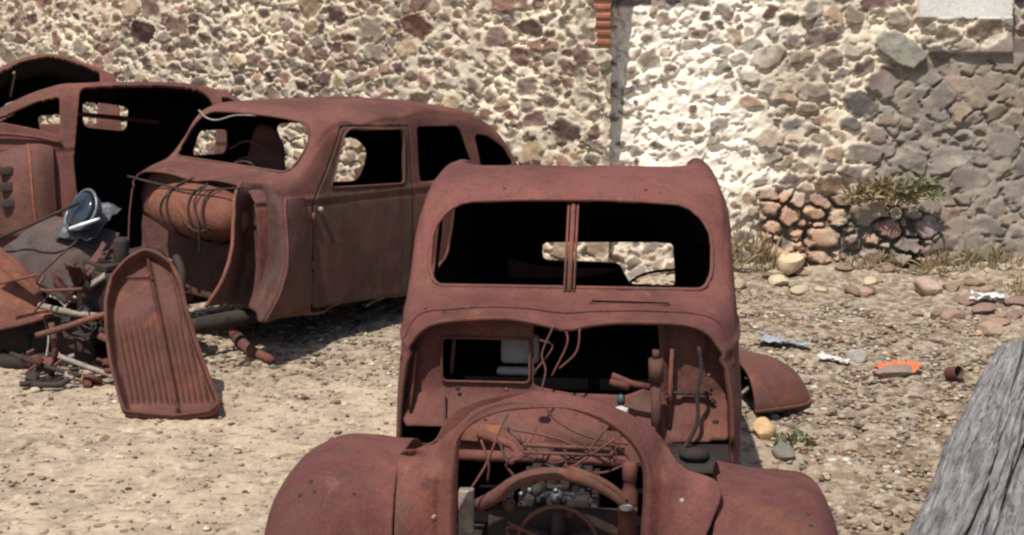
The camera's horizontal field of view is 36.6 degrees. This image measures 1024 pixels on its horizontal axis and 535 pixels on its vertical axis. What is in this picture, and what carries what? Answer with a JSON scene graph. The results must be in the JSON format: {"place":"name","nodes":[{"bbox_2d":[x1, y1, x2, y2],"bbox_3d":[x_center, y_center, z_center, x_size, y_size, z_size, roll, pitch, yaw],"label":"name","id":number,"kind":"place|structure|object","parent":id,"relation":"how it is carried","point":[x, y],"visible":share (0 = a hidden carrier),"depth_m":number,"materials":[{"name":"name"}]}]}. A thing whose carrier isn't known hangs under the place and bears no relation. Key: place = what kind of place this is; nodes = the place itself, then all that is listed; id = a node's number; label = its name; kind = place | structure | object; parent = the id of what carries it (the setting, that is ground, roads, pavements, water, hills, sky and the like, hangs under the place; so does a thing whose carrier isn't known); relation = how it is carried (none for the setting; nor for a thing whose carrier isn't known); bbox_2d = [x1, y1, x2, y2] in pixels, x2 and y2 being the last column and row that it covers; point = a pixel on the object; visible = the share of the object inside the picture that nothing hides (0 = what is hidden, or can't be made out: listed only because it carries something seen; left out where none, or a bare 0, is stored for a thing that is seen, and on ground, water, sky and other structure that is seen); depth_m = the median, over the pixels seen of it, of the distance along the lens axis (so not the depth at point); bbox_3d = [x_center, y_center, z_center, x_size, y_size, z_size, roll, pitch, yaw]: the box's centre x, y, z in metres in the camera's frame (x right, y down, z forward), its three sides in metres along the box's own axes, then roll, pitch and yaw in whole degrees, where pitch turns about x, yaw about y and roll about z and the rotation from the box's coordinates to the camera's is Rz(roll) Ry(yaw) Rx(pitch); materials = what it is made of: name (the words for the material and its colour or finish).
{"place":"outdoors","nodes":[
{"label":"outdoors","id":0,"kind":"place"},
{"bbox_2d":[0,250,1023,534],"bbox_3d":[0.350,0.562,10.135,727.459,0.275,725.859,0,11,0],"label":"ground","id":1,"kind":"structure","parent":0,"point":[896,290],"depth_m":8.91,"materials":[{"name":"gravel"}]},
{"bbox_2d":[0,335,51,369],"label":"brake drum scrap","id":2,"kind":"object","parent":1,"relation":"on","point":[7,361],"visible":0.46,"depth_m":10.08,"materials":[{"name":"metal"}]},
{"bbox_2d":[0,268,53,330],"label":"fender scrap","id":3,"kind":"object","parent":2,"relation":"on","point":[18,304],"visible":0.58,"depth_m":10.07,"materials":[{"name":"metal"}]},
{"bbox_2d":[0,247,44,295],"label":"fender strip","id":4,"kind":"object","parent":3,"relation":"on","point":[12,267],"visible":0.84,"depth_m":10.00,"materials":[{"name":"metal"}]},
{"bbox_2d":[22,401,33,405],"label":"loose stone","id":5,"kind":"object","parent":1,"relation":"on","point":[25,403],"visible":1,"depth_m":9.24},
{"bbox_2d":[26,349,35,357],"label":"scrap fragment","id":6,"kind":"object","parent":1,"relation":"on","point":[31,353],"visible":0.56,"depth_m":10.06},
{"bbox_2d":[25,367,38,380],"bbox_3d":[-2.985,0.673,9.645,0.069,0.054,0.118,10,35,-3],"label":"scrap fragment","id":7,"kind":"object","parent":1,"relation":"on","point":[33,375],"visible":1,"depth_m":9.61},
{"bbox_2d":[21,379,43,386],"bbox_3d":[-2.974,0.715,9.595,0.143,0.037,0.049,-6,13,-30],"label":"scrap fragment","id":8,"kind":"object","parent":1,"relation":"on","point":[26,383],"visible":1,"depth_m":9.57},
{"bbox_2d":[30,387,40,392],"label":"loose stone","id":9,"kind":"object","parent":1,"relation":"on","point":[34,389],"visible":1,"depth_m":9.53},
{"bbox_2d":[30,356,53,372],"bbox_3d":[-2.977,0.614,9.801,0.147,0.024,0.143,1,36,20],"label":"scrap fragment","id":10,"kind":"object","parent":1,"relation":"on","point":[48,360],"visible":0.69,"depth_m":9.79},
{"bbox_2d":[45,360,62,373],"bbox_3d":[-2.903,0.626,9.802,0.133,0.045,0.048,-28,5,-12],"label":"scrap fragment","id":11,"kind":"object","parent":10,"relation":"on","point":[58,363],"visible":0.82,"depth_m":9.80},
{"bbox_2d":[9,351,81,378],"bbox_3d":[-2.962,0.623,9.754,0.550,0.129,0.103,4,12,22],"label":"scrap bar","id":12,"kind":"object","parent":1,"relation":"on","point":[42,365],"visible":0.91,"depth_m":9.69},
{"bbox_2d":[24,354,43,374],"bbox_3d":[-3.010,0.612,9.709,0.166,0.055,0.060,-33,17,34],"label":"scrap fragment","id":13,"kind":"object","parent":12,"relation":"on","point":[38,360],"visible":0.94,"depth_m":9.67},
{"bbox_2d":[43,320,49,355],"bbox_3d":[-3.072,0.355,10.119,0.068,0.411,0.450,-5,12,-26],"label":"twisted wire","id":14,"kind":"object","parent":1,"relation":"on","point":[48,336],"visible":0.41,"depth_m":10.08,"materials":[{"name":"metal"}]},
{"bbox_2d":[19,372,75,387],"bbox_3d":[-2.880,0.700,9.575,0.350,0.096,0.090,0,11,0],"label":"scrap bar","id":15,"kind":"object","parent":1,"relation":"on","point":[63,382],"visible":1,"depth_m":9.55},
{"bbox_2d":[64,371,74,379],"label":"scrap fragment","id":16,"kind":"object","parent":15,"relation":"on","point":[66,373],"visible":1,"depth_m":9.57,"materials":[{"name":"metal"}]},
{"bbox_2d":[0,313,96,366],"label":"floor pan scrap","id":17,"kind":"object","parent":1,"relation":"on","point":[84,351],"visible":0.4,"depth_m":10.21,"materials":[{"name":"metal"}]},
{"bbox_2d":[42,292,60,306],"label":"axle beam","id":18,"kind":"structure","parent":1,"relation":"on","point":[50,301],"depth_m":10.37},
{"bbox_2d":[94,319,106,349],"bbox_3d":[-2.645,0.340,10.380,0.641,0.421,0.470,4,11,20],"label":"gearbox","id":19,"kind":"object","parent":18,"relation":"on","point":[100,344],"depth_m":10.37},
{"bbox_2d":[66,302,76,309],"bbox_3d":[-2.909,0.283,10.407,0.181,0.108,0.147,5,12,26],"label":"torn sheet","id":20,"kind":"object","parent":19,"relation":"on","point":[72,305],"visible":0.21,"depth_m":10.37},
{"bbox_2d":[48,322,58,376],"bbox_3d":[-2.924,0.524,9.847,0.060,0.357,0.110,-7,13,-32],"label":"scrap bar","id":21,"kind":"object","parent":1,"relation":"on","point":[55,347],"visible":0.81,"depth_m":9.81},
{"bbox_2d":[35,312,103,338],"bbox_3d":[-2.724,0.360,9.772,0.569,0.169,0.076,-2,11,-10],"label":"scrap bar","id":22,"kind":"object","parent":21,"relation":"on","point":[70,325],"visible":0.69,"depth_m":9.73,"materials":[{"name":"metal"}]},
{"bbox_2d":[45,376,63,381],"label":"scrap fragment","id":23,"kind":"object","parent":1,"relation":"on","point":[48,379],"visible":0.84,"depth_m":9.61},
{"bbox_2d":[0,54,120,134],"bbox_3d":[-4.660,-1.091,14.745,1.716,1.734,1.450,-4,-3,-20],"label":"rusty car","id":24,"kind":"object","parent":1,"relation":"on","point":[21,77],"visible":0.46,"depth_m":14.82,"materials":[{"name":"metal"}]},
{"bbox_2d":[57,354,111,377],"bbox_3d":[-2.598,0.633,9.677,0.531,0.165,0.060,3,11,16],"label":"scrap bar","id":25,"kind":"object","parent":1,"relation":"on","point":[83,365],"visible":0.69,"depth_m":9.69,"materials":[{"name":"metal"}]},
{"label":"scrap fragment","id":26,"kind":"object","parent":25,"relation":"on","visible":0},
{"bbox_2d":[97,332,105,342],"bbox_3d":[-2.528,0.528,9.735,0.177,0.231,0.094,11,15,44],"label":"scrap bar","id":27,"kind":"object","parent":26,"relation":"on","point":[101,336],"visible":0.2,"depth_m":9.73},
{"bbox_2d":[79,380,90,387],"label":"scrap fragment","id":28,"kind":"object","parent":1,"relation":"on","point":[86,383],"visible":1,"depth_m":9.61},
{"bbox_2d":[82,374,102,383],"bbox_3d":[-2.622,0.699,9.672,0.126,0.024,0.123,30,-31,-32],"label":"scrap fragment","id":29,"kind":"object","parent":1,"relation":"on","point":[93,379],"visible":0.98,"depth_m":9.64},
{"bbox_2d":[92,358,105,367],"bbox_3d":[-2.700,0.627,10.124,0.095,0.024,0.093,31,22,5],"label":"scrap fragment","id":30,"kind":"object","parent":1,"relation":"on","point":[95,362],"visible":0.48,"depth_m":10.09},
{"bbox_2d":[99,434,108,440],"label":"loose stone","id":31,"kind":"object","parent":1,"relation":"on","point":[104,437],"visible":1,"depth_m":8.55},
{"bbox_2d":[0,82,240,252],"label":"rusty car","id":32,"kind":"object","parent":1,"relation":"on","point":[43,173],"visible":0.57,"depth_m":13.66,"materials":[{"name":"metal"}]},
{"bbox_2d":[104,248,220,419],"bbox_3d":[-2.137,0.373,9.207,0.571,0.936,1.034,-5,12,-24],"label":"radiator grille","id":33,"kind":"object","parent":1,"relation":"on","point":[158,366],"visible":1,"depth_m":9.13,"materials":[{"name":"metal"}]},
{"bbox_2d":[233,445,245,449],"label":"loose stone","id":34,"kind":"object","parent":1,"relation":"on","point":[240,447],"visible":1,"depth_m":8.39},
{"bbox_2d":[227,326,276,363],"bbox_3d":[-1.853,0.503,10.706,0.143,0.109,1.134,-5,12,-24],"label":"bent pipe","id":35,"kind":"object","parent":1,"relation":"on","point":[241,342],"visible":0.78,"depth_m":10.46,"materials":[{"name":"metal"}]},
{"bbox_2d":[51,96,517,339],"bbox_3d":[-1.426,-0.402,11.497,1.668,1.669,4.160,10,13,37],"label":"rusty car","id":36,"kind":"object","parent":1,"relation":"on","point":[252,225],"visible":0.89,"depth_m":10.82,"materials":[{"name":"metal"}]},
{"bbox_2d":[2,216,119,304],"bbox_3d":[-3.038,-0.052,10.347,0.528,0.505,0.657,6,12,27],"label":"sooty sheet","id":37,"kind":"object","parent":36,"relation":"on","point":[37,248],"visible":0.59,"depth_m":10.31,"materials":[{"name":"metal"}]},
{"bbox_2d":[69,217,100,229],"bbox_3d":[-2.800,-0.285,10.130,0.208,0.086,0.035,-1,11,-5],"label":"chrome strip","id":38,"kind":"object","parent":37,"relation":"on","point":[81,224],"visible":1,"depth_m":10.12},
{"bbox_2d":[55,202,121,240],"bbox_3d":[-2.875,-0.314,10.428,0.331,0.218,0.380,4,11,19],"label":"crumpled panel","id":39,"kind":"object","parent":37,"relation":"on","point":[109,210],"visible":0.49,"depth_m":10.34,"materials":[{"name":"metal"}]},
{"bbox_2d":[64,188,101,230],"bbox_3d":[-2.835,-0.365,10.303,0.322,0.307,0.172,-19,-32,30],"label":"broken headlamp","id":40,"kind":"object","parent":39,"relation":"on","point":[88,207],"visible":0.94,"depth_m":10.23,"materials":[{"name":"metal"}]},
{"bbox_2d":[0,201,79,238],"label":"steel rod","id":41,"kind":"object","parent":40,"relation":"on","point":[40,220],"visible":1,"depth_m":10.14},
{"bbox_2d":[64,263,85,301],"bbox_3d":[-2.810,0.099,9.959,0.131,0.273,0.207,0,11,0],"label":"torn sheet","id":42,"kind":"object","parent":36,"relation":"on","point":[73,270],"visible":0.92,"depth_m":9.96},
{"bbox_2d":[56,299,94,331],"bbox_3d":[-2.829,0.301,10.106,0.310,0.242,0.091,-3,11,-17],"label":"torn sheet","id":43,"kind":"object","parent":36,"relation":"on","point":[88,305],"visible":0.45,"depth_m":10.11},
{"bbox_2d":[68,321,101,340],"bbox_3d":[-2.753,0.416,9.952,0.203,0.126,0.146,1,11,5],"label":"torn sheet","id":44,"kind":"object","parent":36,"relation":"on","point":[76,335],"visible":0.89,"depth_m":9.99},
{"bbox_2d":[77,310,92,345],"bbox_3d":[-2.720,0.382,9.866,0.128,0.227,0.038,4,11,20],"label":"twisted wire","id":45,"kind":"object","parent":44,"relation":"on","point":[84,335],"visible":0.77,"depth_m":9.86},
{"bbox_2d":[71,241,110,287],"bbox_3d":[-2.756,-0.008,10.098,0.308,0.300,0.089,-9,14,-39],"label":"torn sheet","id":46,"kind":"object","parent":36,"relation":"on","point":[96,256],"visible":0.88,"depth_m":10.12,"materials":[{"name":"metal"}]},
{"bbox_2d":[50,267,78,302],"bbox_3d":[-2.861,0.125,9.918,0.151,0.236,0.225,-7,13,-32],"label":"torn sheet","id":47,"kind":"object","parent":46,"relation":"on","point":[58,281],"visible":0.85,"depth_m":9.86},
{"bbox_2d":[31,240,77,314],"bbox_3d":[-2.916,0.060,9.852,0.028,0.432,0.380,8,13,36],"label":"twisted wire","id":48,"kind":"object","parent":47,"relation":"on","point":[45,269],"visible":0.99,"depth_m":9.81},
{"bbox_2d":[0,273,82,291],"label":"twisted wire","id":49,"kind":"object","parent":48,"relation":"on","point":[40,283],"visible":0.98,"depth_m":9.80,"materials":[{"name":"metal"}]},
{"bbox_2d":[82,273,105,290],"bbox_3d":[-2.707,0.081,10.021,0.156,0.055,0.056,-32,34,20],"label":"scrap fragment","id":50,"kind":"object","parent":36,"relation":"on","point":[94,282],"visible":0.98,"depth_m":10.02,"materials":[{"name":"metal"}]},
{"bbox_2d":[95,257,116,263],"bbox_3d":[-2.630,-0.013,10.177,0.330,0.142,0.133,-7,13,-32],"label":"torn sheet","id":51,"kind":"object","parent":36,"relation":"on","point":[101,260],"visible":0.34,"depth_m":10.07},
{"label":"torn sheet","id":52,"kind":"object","parent":36,"relation":"on","visible":0},
{"bbox_2d":[37,302,99,319],"bbox_3d":[-2.802,0.287,9.943,0.510,0.114,0.069,1,11,6],"label":"scrap bar","id":53,"kind":"object","parent":52,"relation":"on","point":[64,311],"visible":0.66,"depth_m":9.92,"materials":[{"name":"metal"}]},
{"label":"torn sheet","id":54,"kind":"object","parent":36,"relation":"on","visible":0},
{"bbox_2d":[185,293,192,298],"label":"scrap fragment","id":55,"kind":"object","parent":54,"relation":"on","point":[189,296],"visible":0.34,"depth_m":10.29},
{"bbox_2d":[156,246,193,300],"bbox_3d":[-2.250,0.034,10.370,0.263,0.362,0.092,5,12,25],"label":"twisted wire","id":56,"kind":"object","parent":55,"relation":"on","point":[163,252],"visible":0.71,"depth_m":10.36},
{"bbox_2d":[0,0,612,261],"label":"rubble wall","id":57,"kind":"structure","parent":1,"relation":"on","point":[529,81],"depth_m":14.05,"materials":[{"name":"stone"}]},
{"bbox_2d":[330,400,340,403],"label":"loose stone","id":58,"kind":"object","parent":1,"relation":"on","point":[335,402],"visible":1,"depth_m":9.26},
{"bbox_2d":[264,158,838,534],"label":"rusty car","id":59,"kind":"object","parent":1,"relation":"on","point":[538,393],"visible":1,"depth_m":6.29,"materials":[{"name":"metal"}]},
{"bbox_2d":[734,278,745,289],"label":"loose stone","id":60,"kind":"object","parent":1,"relation":"on","point":[740,283],"visible":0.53,"depth_m":12.56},
{"bbox_2d":[731,219,792,272],"bbox_3d":[1.995,-0.168,12.927,0.745,0.509,0.188,0,11,0],"label":"grass tuft","id":61,"kind":"object","parent":1,"relation":"on","point":[763,248],"visible":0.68,"depth_m":12.98,"materials":[{"name":"beige plant"}]},
{"bbox_2d":[753,417,775,439],"bbox_3d":[1.400,0.910,8.642,0.138,0.132,0.148,6,12,28],"label":"loose stone","id":62,"kind":"object","parent":1,"relation":"on","point":[764,428],"visible":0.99,"depth_m":8.61,"materials":[{"name":"stone"}]},
{"bbox_2d":[762,272,775,280],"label":"loose stone","id":63,"kind":"object","parent":1,"relation":"on","point":[766,275],"visible":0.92,"depth_m":12.79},
{"bbox_2d":[739,350,811,413],"bbox_3d":[1.391,0.648,9.379,0.847,0.284,1.052,-5,12,-23],"label":"car wing","id":64,"kind":"object","parent":1,"relation":"on","point":[776,385],"visible":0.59,"depth_m":9.01,"materials":[{"name":"metal"}]},
{"bbox_2d":[768,270,783,274],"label":"loose stone","id":65,"kind":"object","parent":1,"relation":"on","point":[777,272],"visible":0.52,"depth_m":12.91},
{"bbox_2d":[768,274,789,284],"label":"loose stone","id":66,"kind":"object","parent":1,"relation":"on","point":[778,279],"visible":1,"depth_m":12.66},
{"bbox_2d":[772,441,795,460],"bbox_3d":[1.446,0.988,8.308,0.114,0.085,0.193,-3,11,-16],"label":"loose stone","id":67,"kind":"object","parent":1,"relation":"on","point":[783,451],"visible":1,"depth_m":8.26,"materials":[{"name":"stone"}]},
{"bbox_2d":[758,333,810,346],"bbox_3d":[1.897,0.498,10.713,0.359,0.057,0.180,5,12,23],"label":"blue scrap","id":68,"kind":"object","parent":1,"relation":"on","point":[766,337],"visible":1,"depth_m":10.69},
{"bbox_2d":[776,253,804,275],"bbox_3d":[2.324,-0.024,12.982,0.192,0.202,0.283,-5,12,-25],"label":"loose stone","id":69,"kind":"object","parent":1,"relation":"on","point":[788,264],"visible":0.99,"depth_m":12.90,"materials":[{"name":"stone"}]},
{"bbox_2d":[788,281,802,286],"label":"loose stone","id":70,"kind":"object","parent":1,"relation":"on","point":[793,283],"visible":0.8,"depth_m":12.56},
{"bbox_2d":[769,428,822,447],"bbox_3d":[1.532,0.923,8.350,0.308,0.119,0.090,0,11,0],"label":"ground weed","id":71,"kind":"object","parent":1,"relation":"on","point":[791,439],"visible":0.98,"depth_m":8.36,"materials":[{"name":"green plant"}]},
{"bbox_2d":[790,284,809,294],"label":"loose stone","id":72,"kind":"object","parent":1,"relation":"on","point":[800,289],"visible":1,"depth_m":12.46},
{"bbox_2d":[577,0,1023,276],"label":"stone wall","id":73,"kind":"structure","parent":1,"relation":"on","point":[786,119],"depth_m":13.17,"materials":[{"name":"stone"}]},
{"bbox_2d":[837,171,927,209],"bbox_3d":[3.100,-0.635,12.958,0.767,0.354,0.197,0,11,0],"label":"wall weed","id":74,"kind":"object","parent":73,"relation":"attached to","point":[884,191],"depth_m":13.00,"materials":[{"name":"green plant"}]},
{"bbox_2d":[893,173,949,212],"bbox_3d":[3.401,-0.619,12.960,0.525,0.372,0.168,0,11,0],"label":"wall weed","id":75,"kind":"object","parent":73,"relation":"attached to","point":[930,187],"depth_m":12.97,"materials":[{"name":"green plant"}]},
{"bbox_2d":[792,267,810,275],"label":"loose stone","id":76,"kind":"object","parent":1,"relation":"on","point":[802,271],"visible":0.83,"depth_m":12.93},
{"bbox_2d":[801,376,809,383],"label":"loose stone","id":77,"kind":"object","parent":1,"relation":"on","point":[805,379],"visible":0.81,"depth_m":9.77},
{"bbox_2d":[814,286,828,292],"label":"loose stone","id":78,"kind":"object","parent":1,"relation":"on","point":[820,289],"visible":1,"depth_m":12.46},
{"bbox_2d":[817,351,849,363],"bbox_3d":[2.134,0.596,10.222,0.099,0.035,0.265,-10,15,-42],"label":"white offcut","id":79,"kind":"object","parent":1,"relation":"on","point":[822,355],"visible":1,"depth_m":10.24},
{"bbox_2d":[835,263,854,270],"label":"loose stone","id":80,"kind":"object","parent":1,"relation":"on","point":[845,267],"visible":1,"depth_m":12.99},
{"bbox_2d":[844,285,861,296],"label":"loose stone","id":81,"kind":"object","parent":1,"relation":"on","point":[854,290],"visible":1,"depth_m":12.40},
{"bbox_2d":[845,349,867,362],"bbox_3d":[2.280,0.593,10.245,0.134,0.109,0.158,-3,11,-14],"label":"loose stone","id":82,"kind":"object","parent":1,"relation":"on","point":[856,355],"visible":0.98,"depth_m":10.19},
{"bbox_2d":[856,388,867,395],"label":"loose stone","id":83,"kind":"object","parent":1,"relation":"on","point":[862,391],"visible":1,"depth_m":9.50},
{"bbox_2d":[856,286,873,296],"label":"loose stone","id":84,"kind":"object","parent":1,"relation":"on","point":[866,291],"visible":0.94,"depth_m":12.39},
{"bbox_2d":[863,276,877,285],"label":"loose stone","id":85,"kind":"object","parent":1,"relation":"on","point":[870,280],"visible":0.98,"depth_m":12.70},
{"bbox_2d":[844,248,904,268],"bbox_3d":[3.060,-0.074,12.946,0.568,0.205,0.144,0,11,0],"label":"grass tuft","id":86,"kind":"object","parent":1,"relation":"on","point":[893,256],"visible":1,"depth_m":12.99,"materials":[{"name":"beige plant"}]},
{"bbox_2d":[874,262,894,272],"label":"loose stone","id":87,"kind":"object","parent":1,"relation":"on","point":[888,267],"visible":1,"depth_m":12.97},
{"bbox_2d":[880,404,891,409],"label":"loose stone","id":88,"kind":"object","parent":1,"relation":"on","point":[887,406],"visible":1,"depth_m":9.11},
{"bbox_2d":[873,364,915,378],"bbox_3d":[2.457,0.674,9.934,0.326,0.092,0.196,-7,13,-32],"label":"loose stone","id":89,"kind":"object","parent":1,"relation":"on","point":[895,370],"visible":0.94,"depth_m":9.87,"materials":[{"name":"stone"}]},
{"bbox_2d":[871,360,922,372],"bbox_3d":[2.498,0.639,9.983,0.268,0.046,0.320,7,13,31],"label":"orange scrap","id":90,"kind":"object","parent":89,"relation":"on","point":[916,366],"visible":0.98,"depth_m":10.03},
{"bbox_2d":[914,276,942,295],"bbox_3d":[3.352,0.159,12.451,0.199,0.163,0.259,-7,13,-34],"label":"loose stone","id":91,"kind":"object","parent":1,"relation":"on","point":[925,286],"visible":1,"depth_m":12.38,"materials":[{"name":"stone"}]},
{"bbox_2d":[930,310,940,317],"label":"loose stone","id":92,"kind":"object","parent":1,"relation":"on","point":[935,313],"visible":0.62,"depth_m":11.70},
{"bbox_2d":[942,284,959,291],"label":"loose stone","id":93,"kind":"object","parent":1,"relation":"on","point":[951,287],"visible":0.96,"depth_m":12.45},
{"bbox_2d":[940,309,965,320],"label":"loose stone","id":94,"kind":"object","parent":1,"relation":"on","point":[948,314],"visible":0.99,"depth_m":11.56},
{"bbox_2d":[944,365,963,380],"bbox_3d":[2.803,0.669,9.810,0.088,0.109,0.117,-6,12,-29],"label":"rusty can","id":95,"kind":"object","parent":1,"relation":"on","point":[953,372],"visible":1,"depth_m":9.79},
{"bbox_2d":[904,238,1023,274],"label":"grass tuft","id":96,"kind":"object","parent":1,"relation":"on","point":[940,264],"visible":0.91,"depth_m":12.95,"materials":[{"name":"beige plant"}]},
{"bbox_2d":[906,334,1023,534],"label":"weathered log","id":97,"kind":"object","parent":1,"relation":"on","point":[971,482],"visible":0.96,"depth_m":7.46,"materials":[{"name":"grey wood"}]},
{"bbox_2d":[958,293,984,305],"bbox_3d":[3.595,0.247,12.137,0.202,0.102,0.216,-7,13,-33],"label":"loose stone","id":98,"kind":"object","parent":1,"relation":"on","point":[964,299],"visible":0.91,"depth_m":12.06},
{"bbox_2d":[969,289,1004,299],"bbox_3d":[3.702,0.219,12.090,0.278,0.067,0.213,2,11,8],"label":"pale scrap","id":99,"kind":"object","parent":98,"relation":"on","point":[992,295],"visible":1,"depth_m":12.05,"materials":[{"name":"plastic"}]},
{"bbox_2d":[963,278,985,286],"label":"loose stone","id":100,"kind":"object","parent":1,"relation":"on","point":[971,282],"visible":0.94,"depth_m":12.53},
{"bbox_2d":[974,275,987,280],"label":"loose stone","id":101,"kind":"object","parent":1,"relation":"on","point":[981,278],"visible":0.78,"depth_m":12.61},
{"bbox_2d":[971,302,996,313],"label":"loose stone","id":102,"kind":"object","parent":1,"relation":"on","point":[983,308],"visible":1,"depth_m":11.73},
{"bbox_2d":[977,285,994,292],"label":"loose stone","id":103,"kind":"object","parent":1,"relation":"on","point":[986,288],"visible":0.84,"depth_m":12.40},
{"bbox_2d":[977,321,1002,336],"bbox_3d":[3.449,0.444,11.133,0.195,0.113,0.198,-5,12,-24],"label":"loose stone","id":104,"kind":"object","parent":1,"relation":"on","point":[988,328],"visible":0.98,"depth_m":11.07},
{"bbox_2d":[981,316,1010,325],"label":"loose stone","id":105,"kind":"object","parent":1,"relation":"on","point":[1003,321],"visible":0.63,"depth_m":11.33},
{"bbox_2d":[995,298,1004,303],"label":"loose stone","id":106,"kind":"object","parent":1,"relation":"on","point":[999,301],"visible":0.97,"depth_m":12.02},
{"bbox_2d":[994,312,1005,317],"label":"loose stone","id":107,"kind":"object","parent":1,"relation":"on","point":[998,314],"visible":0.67,"depth_m":11.56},
{"bbox_2d":[998,263,1012,270],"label":"loose stone","id":108,"kind":"object","parent":1,"relation":"on","point":[1002,266],"visible":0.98,"depth_m":12.88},
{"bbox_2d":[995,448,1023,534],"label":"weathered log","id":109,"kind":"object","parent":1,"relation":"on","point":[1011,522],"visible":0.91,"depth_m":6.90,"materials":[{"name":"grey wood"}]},
{"bbox_2d":[999,270,1023,296],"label":"grass tuft","id":110,"kind":"object","parent":1,"relation":"on","point":[1014,283],"visible":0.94,"depth_m":12.13,"materials":[{"name":"beige plant"}]},
{"bbox_2d":[1004,296,1023,306],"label":"loose stone","id":111,"kind":"object","parent":1,"relation":"on","point":[1016,300],"visible":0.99,"depth_m":11.94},
{"bbox_2d":[1006,309,1022,319],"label":"loose stone","id":112,"kind":"object","parent":1,"relation":"on","point":[1014,314],"visible":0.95,"depth_m":11.52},
{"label":"scrap fragment","id":113,"kind":"object","parent":1,"relation":"on","visible":0},
{"bbox_2d":[96,358,109,367],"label":"scrap fragment","id":114,"kind":"object","parent":113,"relation":"on","point":[104,362],"visible":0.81,"depth_m":9.88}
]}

